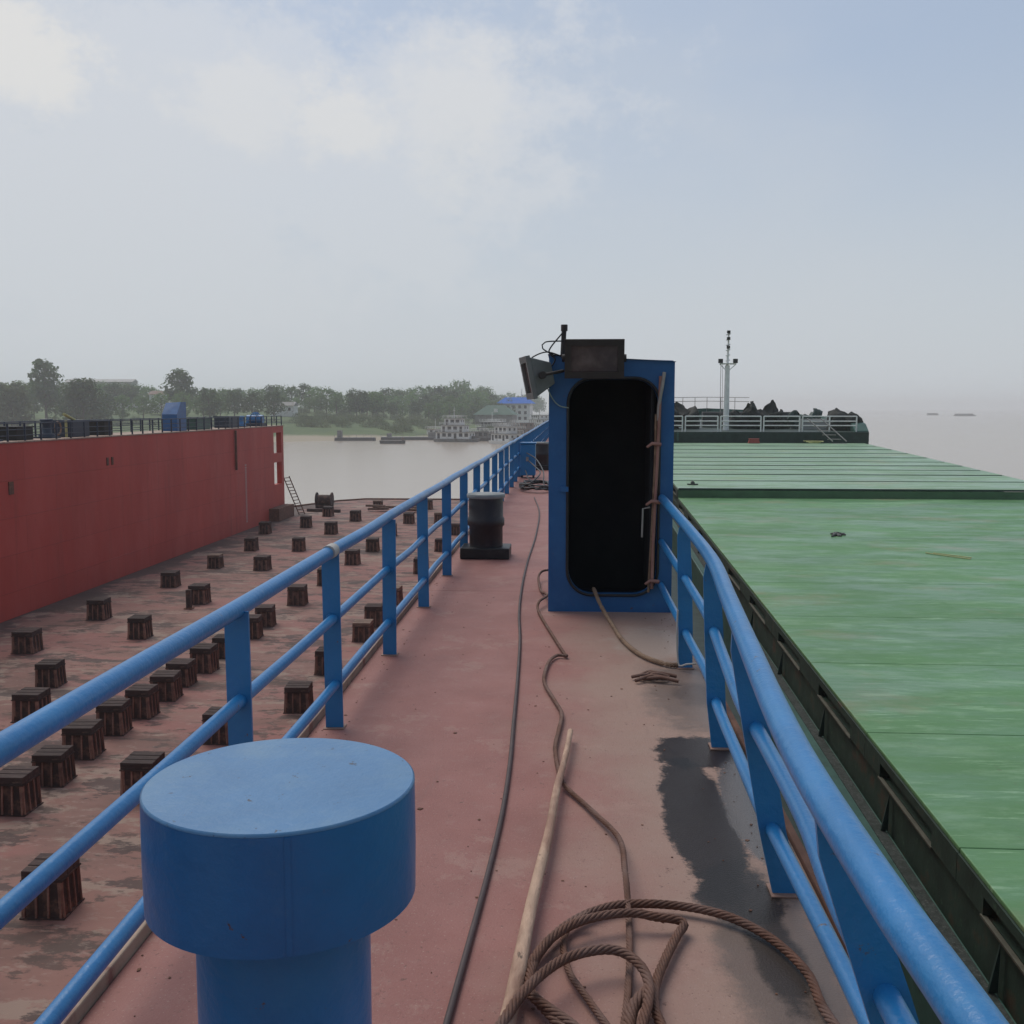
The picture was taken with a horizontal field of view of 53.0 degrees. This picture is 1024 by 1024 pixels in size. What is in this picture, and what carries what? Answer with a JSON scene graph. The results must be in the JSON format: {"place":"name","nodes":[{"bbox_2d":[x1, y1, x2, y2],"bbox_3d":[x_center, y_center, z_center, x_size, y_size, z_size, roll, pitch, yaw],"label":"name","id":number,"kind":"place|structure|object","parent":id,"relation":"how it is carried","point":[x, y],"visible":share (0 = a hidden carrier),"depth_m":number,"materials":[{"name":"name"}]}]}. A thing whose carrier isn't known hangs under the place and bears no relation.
{"place":"outdoors","nodes":[
{"label":"outdoors","id":0,"kind":"place"},
{"bbox_2d":[0,499,468,1023],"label":"dock floor","id":1,"kind":"structure","parent":0,"point":[42,962],"depth_m":37.43,"materials":[{"name":"paint"}]},
{"bbox_2d":[0,765,43,816],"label":"keel block","id":2,"kind":"object","parent":1,"relation":"on","point":[20,791],"depth_m":25.01,"materials":[{"name":"wood"}]},
{"bbox_2d":[10,627,44,653],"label":"keel block","id":3,"kind":"object","parent":1,"relation":"on","point":[27,640],"depth_m":41.45,"materials":[{"name":"wood"}]},
{"bbox_2d":[10,687,51,722],"bbox_3d":[-15.339,6.155,32.793,0.942,0.915,0.942,0,6,3],"label":"keel block","id":4,"kind":"object","parent":1,"relation":"on","point":[26,701],"depth_m":32.41,"materials":[{"name":"wood"}]},
{"bbox_2d":[34,659,67,687],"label":"keel block","id":5,"kind":"object","parent":1,"relation":"on","point":[50,673],"depth_m":36.42,"materials":[{"name":"wood"}]},
{"bbox_2d":[19,853,84,919],"bbox_3d":[-9.108,7.389,20.310,0.890,0.978,0.890,0,5,2],"label":"keel block","id":6,"kind":"object","parent":1,"relation":"on","point":[60,897],"depth_m":19.96,"materials":[{"name":"wood"}]},
{"bbox_2d":[31,745,77,787],"bbox_3d":[-12.172,6.737,27.255,0.869,0.874,0.869,0,6,1],"label":"keel block","id":7,"kind":"object","parent":1,"relation":"on","point":[56,765],"depth_m":26.91,"materials":[{"name":"wood"}]},
{"bbox_2d":[61,719,105,759],"bbox_3d":[-12.268,6.493,29.354,0.937,0.935,0.937,0,6,0],"label":"keel block","id":8,"kind":"object","parent":1,"relation":"on","point":[85,737],"depth_m":28.98,"materials":[{"name":"wood"}]},
{"bbox_2d":[86,597,112,620],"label":"keel block","id":9,"kind":"object","parent":1,"relation":"on","point":[99,608],"depth_m":48.02,"materials":[{"name":"wood"}]},
{"bbox_2d":[95,698,133,735],"bbox_3d":[-12.199,6.274,31.445,0.868,0.950,0.868,0,5,-1],"label":"keel block","id":10,"kind":"object","parent":1,"relation":"on","point":[114,714],"depth_m":31.09,"materials":[{"name":"wood"}]},
{"bbox_2d":[127,614,153,639],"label":"keel block","id":11,"kind":"object","parent":1,"relation":"on","point":[140,627],"depth_m":44.07,"materials":[{"name":"wood"}]},
{"bbox_2d":[119,751,164,795],"bbox_3d":[-9.479,6.770,26.400,0.929,0.981,0.929,0,6,4],"label":"keel block","id":12,"kind":"object","parent":1,"relation":"on","point":[136,766],"depth_m":26.02,"materials":[{"name":"wood"}]},
{"bbox_2d":[124,683,160,719],"bbox_3d":[-11.936,6.102,33.127,0.861,0.952,0.861,0,5,5],"label":"keel block","id":13,"kind":"object","parent":1,"relation":"on","point":[144,701],"depth_m":32.78,"materials":[{"name":"wood"}]},
{"bbox_2d":[0,425,293,622],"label":"dock wall","id":14,"kind":"structure","parent":1,"relation":"on","point":[80,514],"depth_m":59.90,"materials":[{"name":"metal"}]},
{"bbox_2d":[0,426,33,439],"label":"deck locker","id":15,"kind":"object","parent":14,"relation":"on","point":[19,432],"visible":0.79,"depth_m":50.19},
{"bbox_2d":[33,419,60,437],"bbox_3d":[-24.425,-4.388,53.878,1.000,1.020,1.000,0,6,3],"label":"capstan","id":16,"kind":"object","parent":14,"relation":"on","point":[46,432],"visible":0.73,"depth_m":53.66,"materials":[{"name":"blue paint"}]},
{"bbox_2d":[51,420,89,436],"bbox_3d":[-24.457,-4.642,56.874,1.280,0.920,2.080,0,6,3],"label":"deck locker","id":17,"kind":"object","parent":14,"relation":"on","point":[80,425],"visible":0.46,"depth_m":56.07,"materials":[{"name":"metal"}]},
{"bbox_2d":[89,420,112,434],"bbox_3d":[-24.268,-4.960,60.254,1.280,0.870,1.180,0,6,3],"label":"deck locker","id":18,"kind":"object","parent":14,"relation":"on","point":[105,429],"visible":0.55,"depth_m":59.72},
{"bbox_2d":[0,417,245,436],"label":"guard railing","id":19,"kind":"object","parent":14,"relation":"on","point":[158,426],"visible":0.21,"depth_m":68.03,"materials":[{"name":"metal"}]},
{"bbox_2d":[0,416,281,441],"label":"guard railing","id":20,"kind":"object","parent":14,"relation":"on","point":[24,429],"visible":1,"depth_m":60.34,"materials":[{"name":"metal"}]},
{"bbox_2d":[162,402,186,430],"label":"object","id":21,"kind":"object","parent":14,"relation":"on","point":[173,410],"visible":0.86,"depth_m":70.66,"materials":[{"name":"blue paint"}]},
{"bbox_2d":[186,418,210,429],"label":"deck locker","id":22,"kind":"object","parent":14,"relation":"on","point":[207,423],"visible":0.52,"depth_m":75.09,"materials":[{"name":"metal"}]},
{"bbox_2d":[213,416,239,427],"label":"deck locker","id":23,"kind":"object","parent":14,"relation":"on","point":[235,421],"visible":0.56,"depth_m":81.84,"materials":[{"name":"metal"}]},
{"bbox_2d":[149,670,183,701],"bbox_3d":[-11.836,5.934,35.105,0.908,0.888,0.908,0,7,0],"label":"keel block","id":24,"kind":"object","parent":1,"relation":"on","point":[169,683],"depth_m":34.74,"materials":[{"name":"wood"}]},
{"bbox_2d":[160,570,181,587],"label":"keel block","id":25,"kind":"object","parent":1,"relation":"on","point":[170,578],"depth_m":56.75,"materials":[{"name":"wood"}]},
{"bbox_2d":[165,658,197,687],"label":"keel block","id":26,"kind":"object","parent":1,"relation":"on","point":[186,667],"depth_m":36.66,"materials":[{"name":"wood"}]},
{"bbox_2d":[188,583,211,604],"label":"keel block","id":27,"kind":"object","parent":1,"relation":"on","point":[201,593],"depth_m":51.89,"materials":[{"name":"wood"}]},
{"bbox_2d":[189,643,219,673],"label":"keel block","id":28,"kind":"object","parent":1,"relation":"on","point":[205,655],"depth_m":38.41,"materials":[{"name":"wood"}]},
{"bbox_2d":[201,706,227,744],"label":"keel block","id":29,"kind":"object","parent":1,"relation":"on","point":[219,736],"depth_m":30.29,"materials":[{"name":"wood"}]},
{"bbox_2d":[207,553,224,568],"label":"keel block","id":30,"kind":"object","parent":1,"relation":"on","point":[215,560],"depth_m":63.52,"materials":[{"name":"wood"}]},
{"bbox_2d":[211,634,224,658],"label":"keel block","id":31,"kind":"object","parent":1,"relation":"on","point":[219,639],"depth_m":40.62,"materials":[{"name":"wood"}]},
{"bbox_2d":[244,537,258,550],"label":"keel block","id":32,"kind":"object","parent":1,"relation":"on","point":[251,543],"depth_m":71.19,"materials":[{"name":"wood"}]},
{"bbox_2d":[249,614,263,638],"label":"keel block","id":33,"kind":"object","parent":1,"relation":"on","point":[256,626],"depth_m":44.11,"materials":[{"name":"wood"}]},
{"bbox_2d":[253,555,272,570],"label":"keel block","id":34,"kind":"object","parent":1,"relation":"on","point":[262,562],"depth_m":62.64,"materials":[{"name":"wood"}]},
{"bbox_2d":[258,521,271,533],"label":"keel block","id":35,"kind":"object","parent":1,"relation":"on","point":[265,527],"depth_m":80.81,"materials":[{"name":"wood"}]},
{"bbox_2d":[255,604,276,627],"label":"keel block","id":36,"kind":"object","parent":1,"relation":"on","point":[267,612],"depth_m":46.48,"materials":[{"name":"wood"}]},
{"bbox_2d":[286,584,308,605],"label":"keel block","id":37,"kind":"object","parent":1,"relation":"on","point":[297,594],"depth_m":51.51,"materials":[{"name":"wood"}]},
{"bbox_2d":[283,681,313,713],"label":"keel block","id":38,"kind":"object","parent":1,"relation":"on","point":[298,697],"depth_m":33.39,"materials":[{"name":"wood"}]},
{"bbox_2d":[291,537,305,551],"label":"keel block","id":39,"kind":"object","parent":1,"relation":"on","point":[298,544],"depth_m":70.99,"materials":[{"name":"wood"}]},
{"bbox_2d":[300,515,312,527],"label":"keel block","id":40,"kind":"object","parent":1,"relation":"on","point":[305,521],"depth_m":85.04,"materials":[{"name":"wood"}]},
{"bbox_2d":[315,492,333,507],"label":"mooring winch","id":41,"kind":"object","parent":1,"relation":"on","point":[321,501],"visible":0.9,"depth_m":101.68,"materials":[{"name":"metal"}]},
{"bbox_2d":[314,646,342,674],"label":"keel block","id":42,"kind":"object","parent":1,"relation":"on","point":[319,661],"depth_m":38.16,"materials":[{"name":"wood"}]},
{"bbox_2d":[324,521,337,534],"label":"keel block","id":43,"kind":"object","parent":1,"relation":"on","point":[330,527],"depth_m":80.59,"materials":[{"name":"wood"}]},
{"bbox_2d":[344,549,360,564],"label":"keel block","id":44,"kind":"object","parent":1,"relation":"on","point":[352,556],"depth_m":64.83,"materials":[{"name":"wood"}]},
{"bbox_2d":[352,619,373,642],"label":"keel block","id":45,"kind":"object","parent":1,"relation":"on","point":[362,630],"depth_m":43.52,"materials":[{"name":"wood"}]},
{"bbox_2d":[365,537,379,551],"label":"keel block","id":46,"kind":"object","parent":1,"relation":"on","point":[372,544],"depth_m":70.88,"materials":[{"name":"wood"}]},
{"bbox_2d":[364,603,382,626],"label":"keel block","id":47,"kind":"object","parent":1,"relation":"on","point":[374,611],"depth_m":46.49,"materials":[{"name":"wood"}]},
{"bbox_2d":[294,498,459,506],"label":"edge rail","id":48,"kind":"object","parent":1,"relation":"on","point":[376,499],"visible":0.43,"depth_m":111.01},
{"bbox_2d":[1,404,480,441],"bbox_3d":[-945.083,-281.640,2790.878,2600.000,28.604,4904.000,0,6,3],"label":"river bank","id":49,"kind":"structure","parent":0,"point":[293,432],"depth_m":388.61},
{"bbox_2d":[0,380,39,425],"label":"tree","id":50,"kind":"object","parent":49,"relation":"on","point":[15,398],"visible":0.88,"depth_m":355.93,"materials":[{"name":"green plant"}]},
{"bbox_2d":[27,358,63,418],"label":"tree","id":51,"kind":"object","parent":49,"relation":"on","point":[51,375],"visible":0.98,"depth_m":405.99,"materials":[{"name":"green plant"}]},
{"bbox_2d":[54,377,113,419],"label":"willow tree","id":52,"kind":"object","parent":49,"relation":"on","point":[92,410],"visible":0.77,"depth_m":351.72,"materials":[{"name":"green plant"}]},
{"bbox_2d":[65,379,137,407],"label":"building","id":53,"kind":"structure","parent":49,"relation":"on","point":[128,381],"depth_m":570.00,"materials":[{"name":"concrete"}]},
{"bbox_2d":[102,381,125,408],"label":"tree","id":54,"kind":"object","parent":49,"relation":"on","point":[114,386],"visible":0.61,"depth_m":495.36,"materials":[{"name":"green plant"}]},
{"bbox_2d":[108,393,135,418],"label":"tree","id":55,"kind":"object","parent":49,"relation":"on","point":[122,413],"visible":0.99,"depth_m":407.11,"materials":[{"name":"green plant"}]},
{"bbox_2d":[126,394,157,417],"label":"tree","id":56,"kind":"object","parent":49,"relation":"on","point":[139,400],"visible":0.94,"depth_m":418.65,"materials":[{"name":"green plant"}]},
{"bbox_2d":[145,393,169,417],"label":"tree","id":57,"kind":"object","parent":49,"relation":"on","point":[158,396],"visible":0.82,"depth_m":419.96,"materials":[{"name":"green plant"}]},
{"bbox_2d":[158,368,195,406],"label":"tree","id":58,"kind":"object","parent":49,"relation":"on","point":[181,382],"visible":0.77,"depth_m":433.44,"materials":[{"name":"green plant"}]},
{"bbox_2d":[171,392,193,416],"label":"tree","id":59,"kind":"object","parent":49,"relation":"on","point":[178,398],"visible":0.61,"depth_m":410.30,"materials":[{"name":"green plant"}]},
{"bbox_2d":[190,387,225,424],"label":"tree","id":60,"kind":"object","parent":49,"relation":"on","point":[207,408],"visible":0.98,"depth_m":388.69,"materials":[{"name":"green plant"}]},
{"bbox_2d":[219,389,247,415],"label":"tree","id":61,"kind":"object","parent":49,"relation":"on","point":[233,399],"visible":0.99,"depth_m":406.12,"materials":[{"name":"green plant"}]},
{"bbox_2d":[240,391,264,414],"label":"tree","id":62,"kind":"object","parent":49,"relation":"on","point":[253,398],"visible":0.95,"depth_m":406.86,"materials":[{"name":"green plant"}]},
{"bbox_2d":[261,390,288,420],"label":"tree","id":63,"kind":"object","parent":49,"relation":"on","point":[277,400],"visible":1,"depth_m":403.38,"materials":[{"name":"green plant"}]},
{"bbox_2d":[268,402,298,416],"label":"house","id":64,"kind":"structure","parent":49,"relation":"on","point":[292,407],"depth_m":429.06,"materials":[{"name":"white concrete"}]},
{"bbox_2d":[282,386,301,403],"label":"tree","id":65,"kind":"object","parent":49,"relation":"on","point":[289,390],"visible":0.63,"depth_m":495.11,"materials":[{"name":"green plant"}]},
{"bbox_2d":[310,394,331,410],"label":"tree","id":66,"kind":"object","parent":49,"relation":"on","point":[316,401],"visible":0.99,"depth_m":475.30,"materials":[{"name":"green plant"}]},
{"bbox_2d":[313,386,338,412],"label":"tree","id":67,"kind":"object","parent":49,"relation":"on","point":[329,392],"visible":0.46,"depth_m":491.25,"materials":[{"name":"green plant"}]},
{"bbox_2d":[325,392,346,413],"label":"tree","id":68,"kind":"object","parent":49,"relation":"on","point":[335,402],"visible":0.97,"depth_m":475.05,"materials":[{"name":"green plant"}]},
{"bbox_2d":[343,387,372,417],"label":"tree","id":69,"kind":"object","parent":49,"relation":"on","point":[350,395],"visible":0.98,"depth_m":470.01,"materials":[{"name":"green plant"}]},
{"bbox_2d":[367,391,383,417],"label":"tree","id":70,"kind":"object","parent":49,"relation":"on","point":[376,399],"visible":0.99,"depth_m":473.46,"materials":[{"name":"green plant"}]},
{"bbox_2d":[428,385,451,408],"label":"tree","id":71,"kind":"object","parent":49,"relation":"on","point":[442,391],"visible":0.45,"depth_m":580.42,"materials":[{"name":"green plant"}]},
{"bbox_2d":[245,412,265,425],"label":"windlass","id":72,"kind":"object","parent":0,"point":[258,420],"visible":0.77,"depth_m":89.28,"materials":[{"name":"blue paint"}]},
{"bbox_2d":[79,437,857,1023],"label":"walkway","id":73,"kind":"structure","parent":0,"point":[663,789],"depth_m":4.11,"materials":[{"name":"paint"}]},
{"bbox_2d":[61,530,468,1023],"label":"kerb","id":74,"kind":"structure","parent":73,"relation":"on","point":[104,980],"depth_m":3.09,"materials":[{"name":"metal"}]},
{"bbox_2d":[0,420,548,1023],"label":"guard railing","id":75,"kind":"object","parent":73,"relation":"on","point":[58,714],"visible":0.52,"depth_m":3.75,"materials":[{"name":"metal"}]},
{"bbox_2d":[139,738,415,1023],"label":"mushroom ventilator","id":76,"kind":"object","parent":73,"relation":"on","point":[279,879],"visible":1,"depth_m":2.07,"materials":[{"name":"blue paint"}]},
{"bbox_2d":[134,572,806,1016],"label":"rust flakes","id":77,"kind":"object","parent":73,"relation":"on","point":[500,798],"visible":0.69,"depth_m":4.08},
{"bbox_2d":[460,492,510,558],"bbox_3d":[-0.289,0.142,11.406,0.540,0.709,0.440,0,6,3],"label":"bollard","id":78,"kind":"object","parent":73,"relation":"on","point":[485,521],"visible":1,"depth_m":11.23,"materials":[{"name":"metal"}]},
{"bbox_2d":[443,497,539,1023],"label":"power cable","id":79,"kind":"object","parent":73,"relation":"on","point":[460,973],"visible":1,"depth_m":3.82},
{"bbox_2d":[519,442,536,477],"bbox_3d":[0.382,-1.241,24.414,0.400,0.837,0.445,0,6,3],"label":"locker","id":80,"kind":"object","parent":73,"relation":"on","point":[525,457],"visible":0.99,"depth_m":24.22,"materials":[{"name":"metal"}]},
{"bbox_2d":[519,452,548,490],"bbox_3d":[0.711,-0.883,21.942,1.044,0.597,4.359,0,6,3],"label":"hose coil","id":81,"kind":"object","parent":73,"relation":"on","point":[524,485],"visible":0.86,"depth_m":20.76,"materials":[{"name":"rubber"}]},
{"bbox_2d":[500,729,572,1023],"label":"wooden pole","id":82,"kind":"object","parent":73,"relation":"on","point":[516,980],"visible":0.96,"depth_m":3.33,"materials":[{"name":"brown wood"}]},
{"bbox_2d":[536,442,548,469],"bbox_3d":[0.814,-1.506,27.486,0.567,0.744,0.462,0,6,3],"label":"bollard","id":83,"kind":"object","parent":73,"relation":"on","point":[542,453],"visible":0.65,"depth_m":27.30,"materials":[{"name":"metal"}]},
{"bbox_2d":[536,569,632,1023],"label":"wire rope","id":84,"kind":"object","parent":73,"relation":"on","point":[627,896],"visible":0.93,"depth_m":4.05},
{"bbox_2d":[548,354,675,612],"bbox_3d":[0.837,-0.303,9.056,1.016,2.075,1.794,0,6,3],"label":"doorway housing","id":85,"kind":"object","parent":73,"relation":"on","point":[611,458],"visible":0.96,"depth_m":9.11,"materials":[{"name":"blue paint"}]},
{"bbox_2d":[519,355,564,399],"bbox_3d":[0.245,-1.087,8.141,0.274,0.340,0.388,-12,7,-7],"label":"floodlight","id":86,"kind":"object","parent":85,"relation":"attached to","point":[538,377],"visible":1,"depth_m":8.01,"materials":[{"name":"grey metal"}]},
{"bbox_2d":[531,332,563,365],"bbox_3d":[0.261,-1.276,8.141,0.307,0.309,0.060,-1,6,-7],"label":"lamp cable","id":87,"kind":"object","parent":85,"relation":"attached to","point":[551,354],"visible":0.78,"depth_m":8.14,"materials":[{"name":"rubber"}]},
{"bbox_2d":[561,339,626,378],"bbox_3d":[0.642,-1.207,8.033,0.516,0.300,0.245,0,13,3],"label":"floodlight","id":88,"kind":"object","parent":85,"relation":"attached to","point":[594,358],"visible":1,"depth_m":7.93,"materials":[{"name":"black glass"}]},
{"bbox_2d":[641,372,665,591],"bbox_3d":[1.142,-0.261,8.510,0.181,1.763,0.734,0,6,3],"label":"door","id":89,"kind":"structure","parent":85,"relation":"in","point":[652,420],"depth_m":8.25,"materials":[{"name":"metal"}]},
{"bbox_2d":[592,587,677,667],"bbox_3d":[0.808,0.805,7.472,0.326,0.193,1.974,-2,6,-16],"label":"hemp rope","id":90,"kind":"object","parent":73,"relation":"on","point":[631,648],"visible":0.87,"depth_m":7.09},
{"bbox_2d":[631,670,678,682],"bbox_3d":[0.865,0.998,6.237,0.282,0.035,0.188,0,6,3],"label":"rope scrap","id":91,"kind":"object","parent":73,"relation":"on","point":[648,675],"visible":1,"depth_m":6.21,"materials":[{"name":"fabric"}]},
{"bbox_2d":[495,899,839,1023],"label":"rope coil","id":92,"kind":"object","parent":73,"relation":"on","point":[645,997],"visible":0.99,"depth_m":2.96,"materials":[{"name":"fabric"}]},
{"bbox_2d":[726,702,848,956],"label":"kerb","id":93,"kind":"structure","parent":73,"relation":"on","point":[798,848],"depth_m":3.82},
{"bbox_2d":[658,494,1008,1023],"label":"guard railing","id":94,"kind":"object","parent":73,"relation":"on","point":[883,922],"visible":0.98,"depth_m":2.30,"materials":[{"name":"metal"}]},
{"bbox_2d":[0,0,1023,409],"label":"sky","id":95,"kind":"structure","parent":0,"point":[367,195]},
{"bbox_2d":[274,410,1023,504],"bbox_3d":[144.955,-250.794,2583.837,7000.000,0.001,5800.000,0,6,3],"label":"water","id":96,"kind":"structure","parent":0,"point":[991,441],"depth_m":252.39,"materials":[{"name":"beige liquid"}]},
{"bbox_2d":[334,430,375,440],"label":"barge","id":97,"kind":"object","parent":96,"relation":"on","point":[339,437],"visible":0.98,"depth_m":349.87,"materials":[{"name":"metal"}]},
{"bbox_2d":[381,432,435,439],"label":"barge","id":98,"kind":"object","parent":96,"relation":"on","point":[431,435],"visible":0.81,"depth_m":358.59,"materials":[{"name":"metal"}]},
{"bbox_2d":[433,415,479,441],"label":"houseboat","id":99,"kind":"object","parent":96,"relation":"on","point":[454,429],"visible":0.99,"depth_m":338.88,"materials":[{"name":"grey metal"}]},
{"bbox_2d":[471,428,493,440],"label":"workboat","id":100,"kind":"object","parent":96,"relation":"on","point":[484,435],"visible":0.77,"depth_m":347.62,"materials":[{"name":"metal"}]},
{"bbox_2d":[475,419,507,430],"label":"houseboat","id":101,"kind":"object","parent":96,"relation":"on","point":[483,424],"visible":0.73,"depth_m":433.01,"materials":[{"name":"metal"}]},
{"bbox_2d":[473,405,518,425],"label":"boathouse","id":102,"kind":"object","parent":96,"relation":"on","point":[497,412],"visible":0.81,"depth_m":473.64,"materials":[{"name":"green metal"}]},
{"bbox_2d":[489,423,523,443],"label":"houseboat","id":103,"kind":"object","parent":96,"relation":"on","point":[503,434],"visible":0.96,"depth_m":316.97,"materials":[{"name":"grey metal"}]},
{"bbox_2d":[497,389,535,421],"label":"boathouse","id":104,"kind":"object","parent":96,"relation":"on","point":[521,404],"visible":0.39,"depth_m":525.44,"materials":[{"name":"grey metal"}]},
{"bbox_2d":[510,412,535,434],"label":"houseboat","id":105,"kind":"object","parent":96,"relation":"on","point":[526,426],"visible":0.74,"depth_m":395.65,"materials":[{"name":"grey metal"}]},
{"bbox_2d":[527,409,548,427],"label":"ferry","id":106,"kind":"object","parent":96,"relation":"on","point":[539,419],"visible":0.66,"depth_m":509.08,"materials":[{"name":"grey metal"}]},
{"bbox_2d":[671,330,1023,1023],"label":"cargo ship","id":107,"kind":"object","parent":96,"relation":"on","point":[893,650],"visible":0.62,"depth_m":20.01,"materials":[{"name":"green paint"}]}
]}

